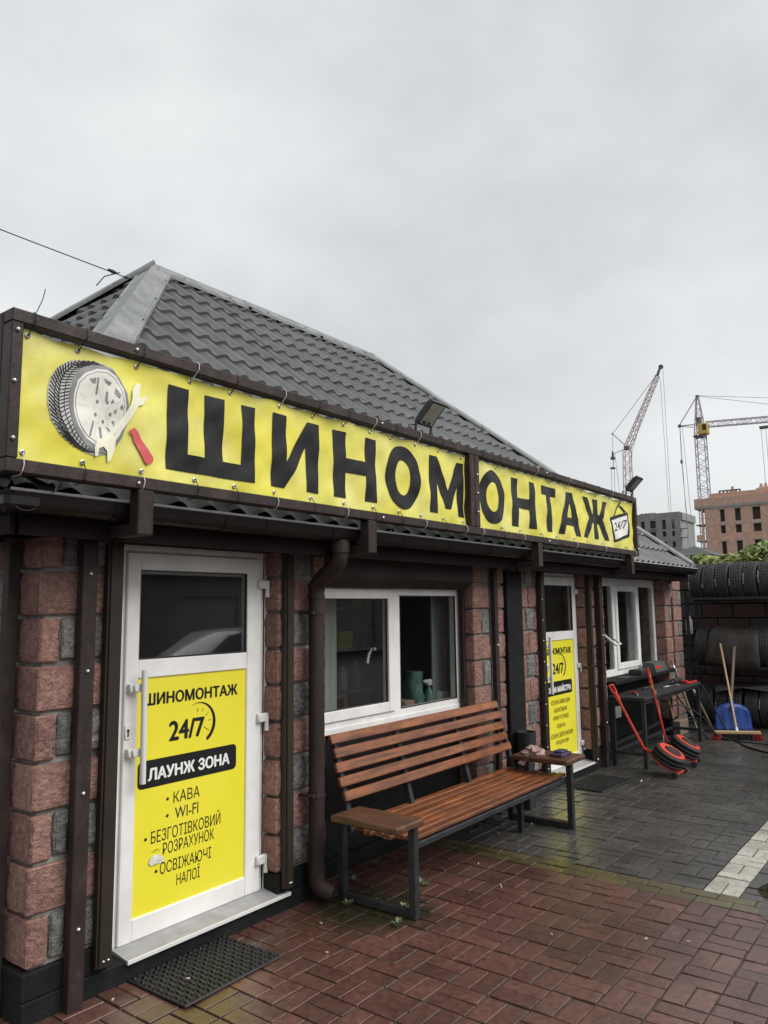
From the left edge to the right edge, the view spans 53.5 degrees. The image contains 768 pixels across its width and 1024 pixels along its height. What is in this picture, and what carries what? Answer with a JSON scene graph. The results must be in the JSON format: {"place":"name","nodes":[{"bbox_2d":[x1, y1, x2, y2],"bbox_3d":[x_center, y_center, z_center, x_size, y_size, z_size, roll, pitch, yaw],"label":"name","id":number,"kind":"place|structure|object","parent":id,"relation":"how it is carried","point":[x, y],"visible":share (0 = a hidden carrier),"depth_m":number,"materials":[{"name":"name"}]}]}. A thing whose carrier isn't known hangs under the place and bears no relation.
{"place":"outdoors","nodes":[
{"label":"outdoors","id":0,"kind":"place"},
{"bbox_2d":[337,599,345,606],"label":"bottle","id":1,"kind":"object","parent":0,"point":[341,602],"depth_m":7.90,"materials":[{"name":"plastic"}]},
{"bbox_2d":[351,599,361,606],"bbox_3d":[-0.295,0.912,8.166,0.110,0.215,0.110,-6,-9,37],"label":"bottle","id":2,"kind":"object","parent":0,"point":[356,602],"visible":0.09,"depth_m":8.11,"materials":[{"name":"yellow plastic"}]},
{"bbox_2d":[365,599,374,606],"bbox_3d":[-0.157,0.966,8.340,0.110,0.150,0.110,-6,-9,37],"label":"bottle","id":3,"kind":"object","parent":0,"point":[369,602],"visible":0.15,"depth_m":8.29,"materials":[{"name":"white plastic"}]},
{"bbox_2d":[0,718,767,1023],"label":"pavement","id":4,"kind":"structure","parent":0,"point":[663,861],"depth_m":4.42,"materials":[{"name":"red brick"},{"name":"grey concrete pavers"}]},
{"bbox_2d":[127,935,281,1007],"bbox_3d":[-0.920,2.365,3.954,0.455,0.019,0.645,-6,-9,36],"label":"doormat","id":5,"kind":"object","parent":4,"relation":"on","point":[215,965],"visible":1,"depth_m":3.91,"materials":[{"name":"rubber"}]},
{"bbox_2d":[342,898,353,904],"bbox_3d":[-0.226,2.449,4.784,0.085,0.039,0.057,1,-7,-11],"label":"weed","id":6,"kind":"object","parent":4,"relation":"on","point":[346,902],"visible":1,"depth_m":4.78,"materials":[{"name":"green plant"}]},
{"bbox_2d":[349,874,360,881],"bbox_3d":[-0.200,2.498,5.187,0.070,0.042,0.080,-6,-9,37],"label":"weed","id":7,"kind":"object","parent":4,"relation":"on","point":[353,878],"visible":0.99,"depth_m":5.20,"materials":[{"name":"green plant"}]},
{"bbox_2d":[392,916,401,925],"bbox_3d":[0.081,2.402,4.462,0.068,0.044,0.072,5,-9,-36],"label":"weed","id":8,"kind":"object","parent":4,"relation":"on","point":[398,920],"visible":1,"depth_m":4.47,"materials":[{"name":"green plant"}]},
{"bbox_2d":[399,901,408,906],"bbox_3d":[0.137,2.434,4.729,0.084,0.044,0.059,1,-7,-11],"label":"weed","id":9,"kind":"object","parent":4,"relation":"on","point":[404,904],"visible":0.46,"depth_m":4.73,"materials":[{"name":"green plant"}]},
{"bbox_2d":[419,876,429,884],"bbox_3d":[0.264,2.476,5.123,0.092,0.058,0.107,-6,-9,37],"label":"weed","id":10,"kind":"object","parent":4,"relation":"on","point":[422,880],"visible":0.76,"depth_m":5.13,"materials":[{"name":"green plant"}]},
{"bbox_2d":[328,700,584,920],"bbox_3d":[0.610,2.067,5.718,0.754,1.017,2.740,-6,-9,37],"label":"bench","id":11,"kind":"object","parent":4,"relation":"on","point":[416,824],"visible":0.98,"depth_m":5.52,"materials":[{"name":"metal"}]},
{"bbox_2d":[518,745,544,765],"bbox_3d":[1.264,2.105,6.616,0.275,0.152,0.212,4,-9,-32],"label":"rag","id":12,"kind":"object","parent":11,"relation":"on","point":[532,749],"visible":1,"depth_m":6.59,"materials":[{"name":"pink fabric"}]},
{"bbox_2d":[549,748,571,757],"bbox_3d":[1.513,2.065,6.531,0.120,0.047,0.200,-6,-9,37],"label":"packet","id":13,"kind":"object","parent":11,"relation":"on","point":[560,753],"visible":1,"depth_m":6.48,"materials":[{"name":"purple plastic"}]},
{"bbox_2d":[516,730,536,809],"bbox_3d":[1.333,2.395,7.076,0.187,0.690,0.190,-6,-9,37],"label":"ashtray bin","id":14,"kind":"object","parent":4,"relation":"on","point":[525,738],"visible":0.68,"depth_m":7.03,"materials":[{"name":"plastic"}]},
{"bbox_2d":[565,774,632,792],"bbox_3d":[2.256,2.833,7.974,0.420,0.019,0.720,-7,-10,41],"label":"doormat","id":15,"kind":"object","parent":4,"relation":"on","point":[600,783],"visible":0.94,"depth_m":7.94,"materials":[{"name":"rubber"}]},
{"bbox_2d":[608,684,687,778],"bbox_3d":[2.933,2.406,8.457,0.754,0.966,0.376,-4,-8,27],"label":"air jack","id":16,"kind":"object","parent":4,"relation":"on","point":[668,757],"visible":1,"depth_m":8.27,"materials":[{"name":"black rubber"}]},
{"bbox_2d":[608,680,702,769],"bbox_3d":[3.508,2.646,9.675,0.440,0.790,2.290,-6,-9,37],"label":"workbench","id":17,"kind":"object","parent":4,"relation":"on","point":[645,696],"visible":0.94,"depth_m":9.18,"materials":[{"name":"metal"}]},
{"bbox_2d":[667,696,673,718],"bbox_3d":[3.916,2.674,10.457,0.153,0.327,0.054,1,-7,-13],"label":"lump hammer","id":18,"kind":"object","parent":17,"relation":"hanging from","point":[669,703],"visible":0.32,"depth_m":10.46,"materials":[{"name":"brown wood"}]},
{"bbox_2d":[670,677,687,684],"bbox_3d":[3.958,2.271,10.221,0.158,0.080,0.350,-6,-9,37],"label":"impact gun","id":19,"kind":"object","parent":17,"relation":"on","point":[677,680],"visible":0.97,"depth_m":10.22,"materials":[{"name":"plastic"}]},
{"bbox_2d":[657,700,663,738],"bbox_3d":[3.888,2.860,10.727,0.027,0.627,0.190,-1,-7,0],"label":"lever bar","id":20,"kind":"object","parent":4,"relation":"on","point":[660,713],"visible":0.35,"depth_m":10.73,"materials":[{"name":"silver metal"}]},
{"bbox_2d":[646,668,700,767],"bbox_3d":[3.417,2.394,8.959,0.544,1.104,0.355,-4,-8,26],"label":"air jack","id":21,"kind":"object","parent":4,"relation":"on","point":[688,749],"visible":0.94,"depth_m":8.79,"materials":[{"name":"black rubber"}]},
{"bbox_2d":[669,581,687,717],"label":"brick pillar","id":22,"kind":"structure","parent":4,"relation":"on","point":[677,633],"depth_m":11.44,"materials":[{"name":"brown brick"}]},
{"bbox_2d":[674,718,688,735],"bbox_3d":[4.277,3.099,10.989,0.120,0.200,0.400,-6,-9,37],"label":"wooden box","id":23,"kind":"object","parent":4,"relation":"on","point":[681,722],"visible":0.64,"depth_m":10.88,"materials":[{"name":"brown wood"}]},
{"bbox_2d":[670,660,697,733],"bbox_3d":[4.274,2.644,10.774,0.046,1.063,0.457,3,-8,-30],"label":"lever bar","id":24,"kind":"object","parent":4,"relation":"on","point":[684,694],"visible":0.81,"depth_m":10.75,"materials":[{"name":"grey metal"}]},
{"bbox_2d":[666,680,708,738],"bbox_3d":[4.253,2.770,10.690,0.530,0.793,0.024,-4,-8,26],"label":"lever bar","id":25,"kind":"object","parent":4,"relation":"on","point":[691,715],"visible":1,"depth_m":10.65,"materials":[{"name":"metal"}]},
{"bbox_2d":[692,689,713,729],"bbox_3d":[4.766,2.933,11.392,0.040,0.640,0.588,0,-7,-8],"label":"lever bar","id":26,"kind":"object","parent":4,"relation":"on","point":[705,714],"visible":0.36,"depth_m":11.31,"materials":[{"name":"grey metal"}]},
{"bbox_2d":[700,683,716,722],"bbox_3d":[5.144,3.005,11.979,0.192,0.604,0.604,-6,-9,35],"label":"tyre","id":27,"kind":"object","parent":4,"relation":"on","point":[709,688],"visible":0.59,"depth_m":11.78,"materials":[{"name":"rubber"}]},
{"bbox_2d":[662,704,767,744],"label":"power cable","id":28,"kind":"object","parent":4,"relation":"on","point":[711,727],"visible":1,"depth_m":10.31,"materials":[{"name":"plastic"}]},
{"bbox_2d":[715,690,728,708],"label":"tyre","id":29,"kind":"object","parent":4,"relation":"on","point":[721,697],"visible":0.23,"depth_m":11.67,"materials":[{"name":"rubber"}]},
{"bbox_2d":[715,681,767,691],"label":"rubber flap","id":30,"kind":"object","parent":29,"relation":"on","point":[757,686],"visible":0.95,"depth_m":11.61,"materials":[{"name":"grey rubber"}]},
{"bbox_2d":[684,595,767,723],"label":"tyre rack","id":31,"kind":"object","parent":4,"relation":"on","point":[698,666],"visible":0.67,"depth_m":11.96,"materials":[{"name":"metal"}]},
{"bbox_2d":[688,564,705,601],"bbox_3d":[5.079,1.145,12.259,0.192,0.604,0.605,-6,-9,38],"label":"tyre","id":32,"kind":"object","parent":31,"relation":"on","point":[695,585],"visible":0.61,"depth_m":12.05,"materials":[{"name":"rubber"}]},
{"bbox_2d":[695,628,713,665],"bbox_3d":[5.123,2.150,12.108,0.192,0.604,0.604,-6,-9,39],"label":"tyre","id":33,"kind":"object","parent":31,"relation":"on","point":[701,636],"visible":0.56,"depth_m":11.92,"materials":[{"name":"rubber"}]},
{"bbox_2d":[701,564,720,601],"bbox_3d":[5.238,1.127,12.138,0.193,0.609,0.610,-6,-12,37],"label":"tyre","id":34,"kind":"object","parent":31,"relation":"on","point":[708,581],"visible":0.66,"depth_m":11.94,"materials":[{"name":"rubber"}]},
{"bbox_2d":[714,562,732,600],"bbox_3d":[5.398,1.098,12.018,0.194,0.609,0.610,-6,-15,38],"label":"tyre","id":35,"kind":"object","parent":31,"relation":"on","point":[721,580],"visible":0.66,"depth_m":11.82,"materials":[{"name":"rubber"}]},
{"bbox_2d":[728,562,747,601],"bbox_3d":[5.557,1.091,11.896,0.196,0.616,0.617,-6,-18,37],"label":"tyre","id":36,"kind":"object","parent":31,"relation":"on","point":[736,588],"visible":0.76,"depth_m":11.70,"materials":[{"name":"rubber"}]},
{"bbox_2d":[742,561,761,600],"bbox_3d":[5.717,1.067,11.776,0.193,0.608,0.609,-6,-21,38],"label":"tyre","id":37,"kind":"object","parent":31,"relation":"on","point":[750,579],"visible":0.84,"depth_m":11.58,"materials":[{"name":"rubber"}]},
{"bbox_2d":[757,561,767,599],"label":"tyre","id":38,"kind":"object","parent":31,"relation":"on","point":[762,574],"visible":0.93,"depth_m":11.47,"materials":[{"name":"rubber"}]},
{"bbox_2d":[758,627,767,666],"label":"tyre","id":39,"kind":"object","parent":31,"relation":"on","point":[763,643],"visible":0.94,"depth_m":11.38,"materials":[{"name":"rubber"}]},
{"bbox_2d":[714,646,752,730],"bbox_3d":[5.155,2.593,11.171,0.664,1.192,0.362,4,-9,-34],"label":"snow shovel","id":40,"kind":"object","parent":4,"relation":"on","point":[742,717],"visible":0.86,"depth_m":11.05,"materials":[{"name":"blue plastic"}]},
{"bbox_2d":[700,685,767,752],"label":"air hose","id":41,"kind":"object","parent":4,"relation":"on","point":[726,728],"visible":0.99,"depth_m":10.50,"materials":[{"name":"black rubber"}]},
{"bbox_2d":[728,688,745,705],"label":"tyre","id":42,"kind":"object","parent":4,"relation":"on","point":[738,696],"visible":0.16,"depth_m":11.54,"materials":[{"name":"rubber"}]},
{"bbox_2d":[712,643,763,740],"bbox_3d":[4.921,2.560,11.002,0.675,1.261,1.112,-2,-7,10],"label":"broom","id":43,"kind":"object","parent":4,"relation":"on","point":[736,734],"visible":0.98,"depth_m":10.43,"materials":[{"name":"brown wood"}]},
{"bbox_2d":[744,689,762,726],"bbox_3d":[5.649,2.960,11.595,0.192,0.604,0.604,-6,-24,36],"label":"tyre","id":44,"kind":"object","parent":4,"relation":"on","point":[751,701],"visible":0.59,"depth_m":11.39,"materials":[{"name":"rubber"}]},
{"bbox_2d":[759,691,767,727],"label":"tyre","id":45,"kind":"object","parent":4,"relation":"on","point":[763,703],"visible":0.86,"depth_m":11.29,"materials":[{"name":"rubber"}]},
{"bbox_2d":[0,0,767,547],"label":"sky","id":46,"kind":"structure","parent":0,"point":[526,210],"materials":[{"name":"grey"}]},
{"bbox_2d":[403,671,424,703],"bbox_3d":[0.266,1.561,6.718,0.201,0.308,0.197,-6,-9,37],"label":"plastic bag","id":47,"kind":"object","parent":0,"point":[413,686],"visible":0.82,"depth_m":6.66,"materials":[{"name":"green plastic"}]},
{"bbox_2d":[437,691,448,699],"bbox_3d":[0.531,1.690,6.959,0.070,0.120,0.190,-6,-9,37],"label":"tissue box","id":48,"kind":"object","parent":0,"point":[442,695],"visible":0.38,"depth_m":6.90,"materials":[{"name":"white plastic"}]},
{"bbox_2d":[617,676,634,678],"bbox_3d":[3.040,2.082,9.588,0.140,0.006,0.300,-6,-9,37],"label":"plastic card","id":49,"kind":"object","parent":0,"point":[624,677],"visible":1,"depth_m":9.54,"materials":[{"name":"plastic"}]},
{"bbox_2d":[642,660,667,671],"bbox_3d":[3.758,2.135,10.550,0.190,0.124,0.500,-6,-9,37],"label":"toolbox","id":50,"kind":"object","parent":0,"point":[655,666],"visible":0.95,"depth_m":10.42,"materials":[{"name":"grey plastic"}]},
{"label":"ground","id":51,"kind":"structure","parent":0,"visible":0},
{"bbox_2d":[0,260,697,1023],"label":"tyre service building","id":52,"kind":"structure","parent":51,"relation":"on","point":[172,716],"depth_m":4.82,"materials":[{"name":"brown brick"}]},
{"bbox_2d":[0,229,129,278],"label":"overhead wire","id":53,"kind":"object","parent":52,"relation":"attached to","point":[114,272],"visible":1,"depth_m":7.14,"materials":[{"name":"plastic"}]},
{"bbox_2d":[112,545,269,948],"bbox_3d":[-1.100,1.250,4.448,0.181,2.139,1.195,-6,-9,37],"label":"door","id":54,"kind":"structure","parent":52,"relation":"in","point":[188,835],"depth_m":4.38,"materials":[{"name":"white plastic"}]},
{"bbox_2d":[0,307,638,574],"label":"sign frame","id":55,"kind":"object","parent":52,"relation":"attached to","point":[15,322],"visible":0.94,"depth_m":3.98,"materials":[{"name":"brown metal"}]},
{"bbox_2d":[12,289,467,534],"bbox_3d":[-0.433,-0.389,4.593,0.096,0.813,3.580,-6,-9,37],"label":"banner","id":56,"kind":"object","parent":55,"relation":"attached to","point":[83,407],"visible":0.99,"depth_m":4.00,"materials":[{"name":"yellow plastic"}]},
{"bbox_2d":[408,398,445,434],"bbox_3d":[0.321,-0.691,5.543,0.183,0.232,0.276,-6,-9,37],"label":"floodlight","id":57,"kind":"object","parent":55,"relation":"on","point":[430,412],"visible":0.86,"depth_m":5.52,"materials":[{"name":"plastic"}]},
{"bbox_2d":[475,450,636,556],"bbox_3d":[1.843,0.007,7.542,0.090,0.711,3.596,-6,-9,37],"label":"banner","id":58,"kind":"object","parent":55,"relation":"attached to","point":[515,501],"visible":0.94,"depth_m":7.20,"materials":[{"name":"yellow plastic"}]},
{"bbox_2d":[622,475,642,495],"bbox_3d":[2.912,-0.299,8.902,0.183,0.232,0.276,-6,-9,37],"label":"floodlight","id":59,"kind":"object","parent":55,"relation":"on","point":[633,483],"visible":0.84,"depth_m":8.87,"materials":[{"name":"plastic"}]},
{"bbox_2d":[337,693,346,708],"bbox_3d":[-0.738,2.004,6.297,0.300,1.221,1.000,-6,-9,37],"label":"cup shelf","id":60,"kind":"object","parent":52,"relation":"in","point":[341,701],"visible":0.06,"depth_m":6.63,"materials":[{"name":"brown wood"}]},
{"bbox_2d":[336,599,383,702],"bbox_3d":[-0.772,1.639,7.507,0.350,2.250,2.640,-6,-9,37],"label":"storage rack","id":61,"kind":"object","parent":52,"relation":"in","point":[376,685],"visible":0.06,"depth_m":8.55,"materials":[{"name":"metal"}]},
{"bbox_2d":[338,666,347,689],"bbox_3d":[-0.424,1.713,7.881,0.110,0.238,0.110,-6,-9,37],"label":"bottle","id":62,"kind":"object","parent":61,"relation":"on","point":[342,678],"visible":1,"depth_m":7.83,"materials":[{"name":"white plastic"}]},
{"bbox_2d":[336,631,351,648],"bbox_3d":[-0.477,1.323,7.883,0.220,0.174,0.209,-6,-9,37],"label":"box","id":63,"kind":"object","parent":61,"relation":"on","point":[343,639],"visible":0.62,"depth_m":7.79,"materials":[{"name":"yellow plastic"}]},
{"bbox_2d":[346,622,355,647],"bbox_3d":[-0.349,1.295,8.040,0.110,0.265,0.110,-6,-9,37],"label":"bottle","id":64,"kind":"object","parent":61,"relation":"on","point":[350,627],"visible":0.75,"depth_m":8.00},
{"bbox_2d":[351,661,361,687],"bbox_3d":[-0.291,1.718,8.056,0.110,0.269,0.110,-6,-9,37],"label":"bottle","id":65,"kind":"object","parent":61,"relation":"on","point":[356,675],"visible":1,"depth_m":8.01,"materials":[{"name":"black plastic"}]},
{"bbox_2d":[366,625,375,645],"bbox_3d":[-0.144,1.347,8.302,0.110,0.222,0.110,-6,-9,37],"label":"bottle","id":66,"kind":"object","parent":61,"relation":"on","point":[370,636],"visible":0.98,"depth_m":8.26,"materials":[{"name":"plastic"}]},
{"bbox_2d":[324,587,460,735],"bbox_3d":[0.067,1.089,6.264,0.255,1.192,2.240,-6,-9,37],"label":"window","id":67,"kind":"structure","parent":52,"relation":"in","point":[389,710],"depth_m":6.07,"materials":[{"name":"white plastic"}]},
{"bbox_2d":[401,699,414,706],"bbox_3d":[0.178,1.660,6.556,0.120,0.074,0.140,-6,-9,37],"label":"carton","id":68,"kind":"object","parent":52,"relation":"on","point":[405,702],"visible":0.34,"depth_m":6.51,"materials":[{"name":"brown cardboard"}]},
{"bbox_2d":[423,679,433,702],"bbox_3d":[0.389,1.610,6.802,0.094,0.229,0.123,-15,-16,63],"label":"spray bottle","id":69,"kind":"object","parent":52,"relation":"on","point":[429,694],"visible":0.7,"depth_m":6.78,"materials":[{"name":"green plastic"}]},
{"bbox_2d":[544,572,585,770],"bbox_3d":[1.974,1.715,8.433,0.181,2.139,1.024,-6,-9,37],"label":"door","id":70,"kind":"structure","parent":52,"relation":"in","point":[563,665],"depth_m":8.48,"materials":[{"name":"white plastic"}]},
{"bbox_2d":[610,721,659,748],"bbox_3d":[3.350,2.930,10.075,0.055,0.105,1.901,-6,-9,37],"label":"wall pipe","id":71,"kind":"object","parent":52,"relation":"attached to","point":[633,735],"depth_m":9.92,"materials":[{"name":"metal"}]},
{"bbox_2d":[602,578,675,685],"bbox_3d":[3.254,1.557,10.252,0.550,1.300,2.350,-6,-9,37],"label":"window","id":72,"kind":"structure","parent":52,"relation":"in","point":[618,668],"depth_m":10.41,"materials":[{"name":"white plastic"}]},
{"bbox_2d":[628,668,650,674],"bbox_3d":[3.367,2.104,10.031,0.180,0.066,0.340,-6,-9,37],"label":"tool tray","id":73,"kind":"object","parent":52,"relation":"on","point":[638,671],"visible":0.91,"depth_m":9.92,"materials":[{"name":"plastic"}]},
{"bbox_2d":[610,364,670,504],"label":"luffing crane","id":74,"kind":"object","parent":51,"relation":"on","point":[627,447],"visible":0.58,"depth_m":101.88,"materials":[{"name":"paint"}]},
{"bbox_2d":[637,511,695,551],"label":"grey building","id":75,"kind":"structure","parent":51,"relation":"on","point":[670,529],"depth_m":93.92,"materials":[{"name":"grey concrete"}]},
{"bbox_2d":[651,521,655,528],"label":"window","id":76,"kind":"structure","parent":75,"relation":"in","point":[653,524],"depth_m":94.84,"materials":[{"name":"black glass"}]},
{"bbox_2d":[679,546,719,561],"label":"roof","id":77,"kind":"structure","parent":51,"relation":"on","point":[693,551],"depth_m":23.29,"materials":[{"name":"grey metal"}]},
{"bbox_2d":[678,581,767,717],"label":"yard wall","id":78,"kind":"structure","parent":51,"relation":"on","point":[748,613],"depth_m":12.40,"materials":[{"name":"black stone"}]},
{"bbox_2d":[686,616,692,633],"bbox_3d":[5.077,1.878,12.649,0.110,0.300,0.137,-6,-9,37],"label":"white bottle","id":79,"kind":"object","parent":78,"relation":"hanging from","point":[691,626],"visible":0.44,"depth_m":12.59,"materials":[{"name":"white plastic"}]},
{"bbox_2d":[678,395,767,547],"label":"tower crane","id":80,"kind":"object","parent":51,"relation":"on","point":[703,430],"visible":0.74,"depth_m":88.48,"materials":[{"name":"yellow paint"}]},
{"bbox_2d":[691,539,767,564],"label":"climbing vine","id":81,"kind":"object","parent":51,"relation":"on","point":[754,552],"visible":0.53,"depth_m":13.37,"materials":[{"name":"green plant"}]},
{"bbox_2d":[694,483,767,560],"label":"brick building","id":82,"kind":"structure","parent":51,"relation":"on","point":[736,521],"depth_m":72.39,"materials":[{"name":"red brick"}]},
{"bbox_2d":[720,510,724,521],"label":"window","id":83,"kind":"structure","parent":82,"relation":"in","point":[722,511],"depth_m":73.25,"materials":[{"name":"black glass"}]},
{"bbox_2d":[723,542,726,553],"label":"window","id":84,"kind":"structure","parent":82,"relation":"in","point":[724,543],"depth_m":72.87,"materials":[{"name":"black glass"}]},
{"bbox_2d":[735,508,740,520],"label":"window","id":85,"kind":"structure","parent":82,"relation":"in","point":[738,513],"depth_m":72.43,"materials":[{"name":"black glass"}]},
{"bbox_2d":[736,525,741,531],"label":"window","id":86,"kind":"structure","parent":82,"relation":"in","point":[739,527],"depth_m":72.26,"materials":[{"name":"black glass"}]},
{"bbox_2d":[738,541,742,553],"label":"window","id":87,"kind":"structure","parent":82,"relation":"in","point":[740,543],"depth_m":72.06,"materials":[{"name":"black glass"}]},
{"bbox_2d":[753,507,760,518],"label":"window","id":88,"kind":"structure","parent":82,"relation":"in","point":[756,510],"depth_m":71.45,"materials":[{"name":"black glass"}]},
{"bbox_2d":[754,523,761,530],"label":"window","id":89,"kind":"structure","parent":82,"relation":"in","point":[757,527],"depth_m":71.28,"materials":[{"name":"black glass"}]},
{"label":"tyre","id":90,"kind":"object","parent":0,"visible":0},
{"bbox_2d":[704,625,761,670],"bbox_3d":[5.450,2.093,11.817,0.801,0.659,0.612,-6,-9,37],"label":"rubber sheet","id":91,"kind":"object","parent":90,"relation":"on","point":[728,638],"visible":0.98,"depth_m":11.60,"materials":[{"name":"black rubber"}]}
]}

